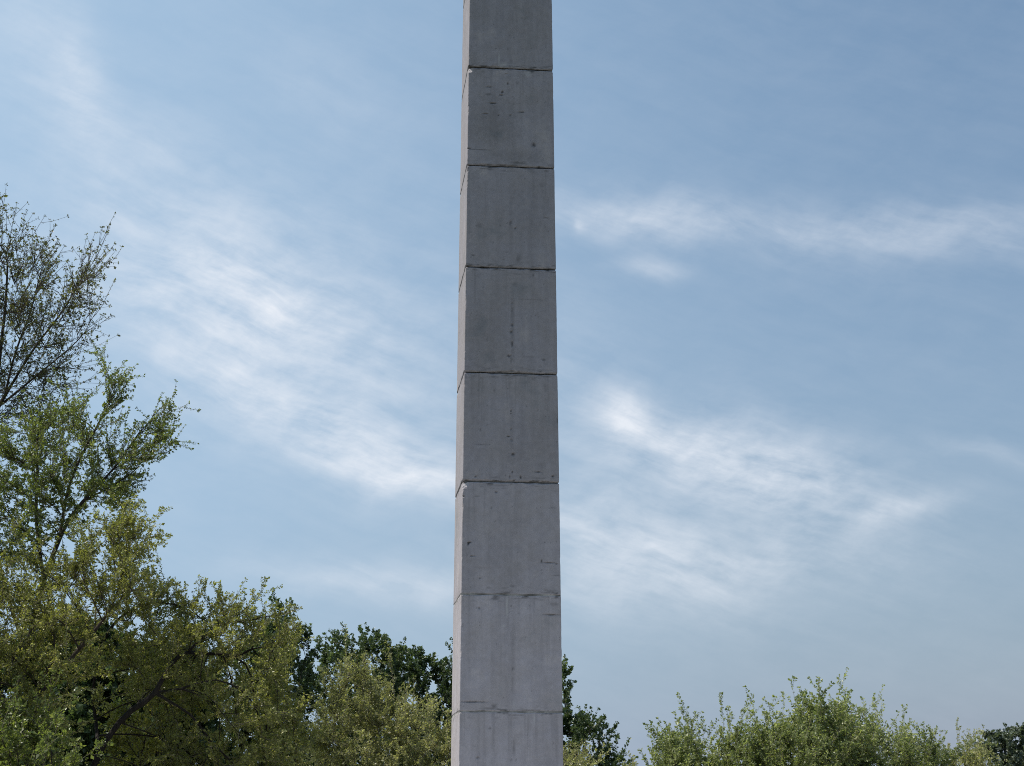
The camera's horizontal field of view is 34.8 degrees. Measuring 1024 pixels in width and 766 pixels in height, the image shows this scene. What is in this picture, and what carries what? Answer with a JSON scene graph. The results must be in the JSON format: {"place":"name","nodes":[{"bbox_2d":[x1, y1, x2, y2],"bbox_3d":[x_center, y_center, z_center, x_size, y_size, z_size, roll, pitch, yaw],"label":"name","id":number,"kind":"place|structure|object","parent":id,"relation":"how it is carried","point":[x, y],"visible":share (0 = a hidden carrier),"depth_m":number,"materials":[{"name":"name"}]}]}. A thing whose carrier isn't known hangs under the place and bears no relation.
{"place":"outdoors","nodes":[
{"label":"outdoors","id":0,"kind":"place"},
{"bbox_2d":[0,0,1023,765],"label":"sky","id":1,"kind":"structure","parent":0,"point":[789,234],"materials":[{"name":"blue"}]},
{"label":"ground","id":2,"kind":"structure","parent":0,"visible":0},
{"bbox_2d":[0,668,113,765],"bbox_3d":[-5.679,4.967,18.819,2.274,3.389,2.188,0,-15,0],"label":"shaded bush","id":3,"kind":"object","parent":2,"relation":"on","point":[18,741],"visible":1,"depth_m":18.86,"materials":[{"name":"green plant"}]},
{"bbox_2d":[0,184,123,458],"bbox_3d":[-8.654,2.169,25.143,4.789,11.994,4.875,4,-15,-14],"label":"budding tree","id":4,"kind":"object","parent":2,"relation":"on","point":[22,302],"visible":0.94,"depth_m":25.76,"materials":[{"name":"green plant"}]},
{"bbox_2d":[0,489,180,765],"bbox_3d":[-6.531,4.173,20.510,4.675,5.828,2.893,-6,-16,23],"label":"olive bush","id":5,"kind":"object","parent":2,"relation":"on","point":[47,619],"visible":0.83,"depth_m":20.67,"materials":[{"name":"green plant"}]},
{"bbox_2d":[0,331,200,739],"bbox_3d":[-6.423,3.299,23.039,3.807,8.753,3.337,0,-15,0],"label":"leafing tree","id":6,"kind":"object","parent":2,"relation":"on","point":[37,440],"visible":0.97,"depth_m":23.16,"materials":[{"name":"green plant"}]},
{"bbox_2d":[0,602,240,765],"bbox_3d":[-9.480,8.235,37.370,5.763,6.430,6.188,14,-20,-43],"label":"dark green tree","id":7,"kind":"object","parent":2,"relation":"on","point":[82,710],"visible":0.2,"depth_m":36.24,"materials":[{"name":"green plant"}]},
{"bbox_2d":[84,597,246,765],"bbox_3d":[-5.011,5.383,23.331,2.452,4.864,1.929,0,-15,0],"label":"yellow green bush","id":8,"kind":"object","parent":2,"relation":"on","point":[136,747],"visible":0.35,"depth_m":23.32,"materials":[{"name":"green plant"}]},
{"bbox_2d":[64,549,315,765],"bbox_3d":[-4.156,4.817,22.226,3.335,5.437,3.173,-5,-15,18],"label":"arching tree","id":9,"kind":"object","parent":2,"relation":"on","point":[258,753],"visible":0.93,"depth_m":21.93,"materials":[{"name":"green plant"}]},
{"bbox_2d":[204,619,323,765],"bbox_3d":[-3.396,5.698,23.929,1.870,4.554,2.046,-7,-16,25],"label":"olive bush","id":10,"kind":"object","parent":2,"relation":"on","point":[292,723],"visible":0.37,"depth_m":23.79,"materials":[{"name":"green plant"}]},
{"bbox_2d":[215,587,347,765],"bbox_3d":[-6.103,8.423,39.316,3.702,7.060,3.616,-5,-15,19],"label":"dark green tree","id":11,"kind":"object","parent":2,"relation":"on","point":[304,676],"visible":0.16,"depth_m":39.16,"materials":[{"name":"green plant"}]},
{"bbox_2d":[311,621,433,765],"bbox_3d":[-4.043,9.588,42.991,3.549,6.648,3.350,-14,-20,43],"label":"dark green tree","id":12,"kind":"object","parent":2,"relation":"on","point":[330,656],"visible":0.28,"depth_m":43.28,"materials":[{"name":"green plant"}]},
{"bbox_2d":[384,637,452,765],"bbox_3d":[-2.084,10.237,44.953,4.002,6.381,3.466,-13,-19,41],"label":"dark green tree","id":13,"kind":"object","parent":2,"relation":"on","point":[418,666],"visible":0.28,"depth_m":44.84,"materials":[{"name":"green plant"}]},
{"bbox_2d":[284,624,610,765],"bbox_3d":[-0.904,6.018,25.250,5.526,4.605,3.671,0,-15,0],"label":"pale bush","id":14,"kind":"object","parent":2,"relation":"on","point":[367,713],"visible":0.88,"depth_m":25.12,"materials":[{"name":"green plant"}]},
{"bbox_2d":[562,654,638,765],"bbox_3d":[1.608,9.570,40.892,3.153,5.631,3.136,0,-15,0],"label":"dark green tree","id":15,"kind":"object","parent":2,"relation":"on","point":[575,732],"visible":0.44,"depth_m":40.87,"materials":[{"name":"green plant"}]},
{"bbox_2d":[617,750,637,765],"bbox_3d":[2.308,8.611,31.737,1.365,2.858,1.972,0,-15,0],"label":"bush","id":16,"kind":"object","parent":2,"relation":"on","point":[633,758],"visible":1,"depth_m":31.60,"materials":[{"name":"green plant"}]},
{"bbox_2d":[637,685,778,765],"bbox_3d":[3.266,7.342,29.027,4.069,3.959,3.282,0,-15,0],"label":"green bush","id":17,"kind":"object","parent":2,"relation":"on","point":[673,750],"visible":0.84,"depth_m":28.97,"materials":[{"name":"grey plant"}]},
{"bbox_2d":[726,675,887,765],"bbox_3d":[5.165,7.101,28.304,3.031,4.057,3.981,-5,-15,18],"label":"green bush","id":18,"kind":"object","parent":2,"relation":"on","point":[819,743],"visible":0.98,"depth_m":27.85,"materials":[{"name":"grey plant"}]},
{"bbox_2d":[833,667,996,765],"bbox_3d":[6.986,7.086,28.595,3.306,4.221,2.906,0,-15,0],"label":"green bush","id":19,"kind":"object","parent":2,"relation":"on","point":[936,756],"visible":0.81,"depth_m":28.64,"materials":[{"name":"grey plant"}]},
{"bbox_2d":[924,717,1008,765],"bbox_3d":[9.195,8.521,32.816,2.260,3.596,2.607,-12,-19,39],"label":"bush","id":20,"kind":"object","parent":2,"relation":"on","point":[979,754],"visible":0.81,"depth_m":32.93,"materials":[{"name":"green plant"}]},
{"bbox_2d":[958,722,1023,765],"bbox_3d":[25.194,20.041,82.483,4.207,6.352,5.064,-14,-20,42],"label":"distant tree","id":21,"kind":"object","parent":2,"relation":"on","point":[1013,753],"visible":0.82,"depth_m":82.42,"materials":[{"name":"green plant"}]},
{"bbox_3d":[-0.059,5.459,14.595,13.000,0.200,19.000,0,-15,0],"label":"pavement","id":22,"kind":"structure","parent":0,"visible":0},
{"bbox_2d":[451,0,562,765],"bbox_3d":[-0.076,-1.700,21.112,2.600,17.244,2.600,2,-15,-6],"label":"concrete obelisk","id":23,"kind":"object","parent":22,"relation":"on","point":[507,708],"visible":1,"depth_m":20.03,"materials":[{"name":"grey concrete"}]}
]}

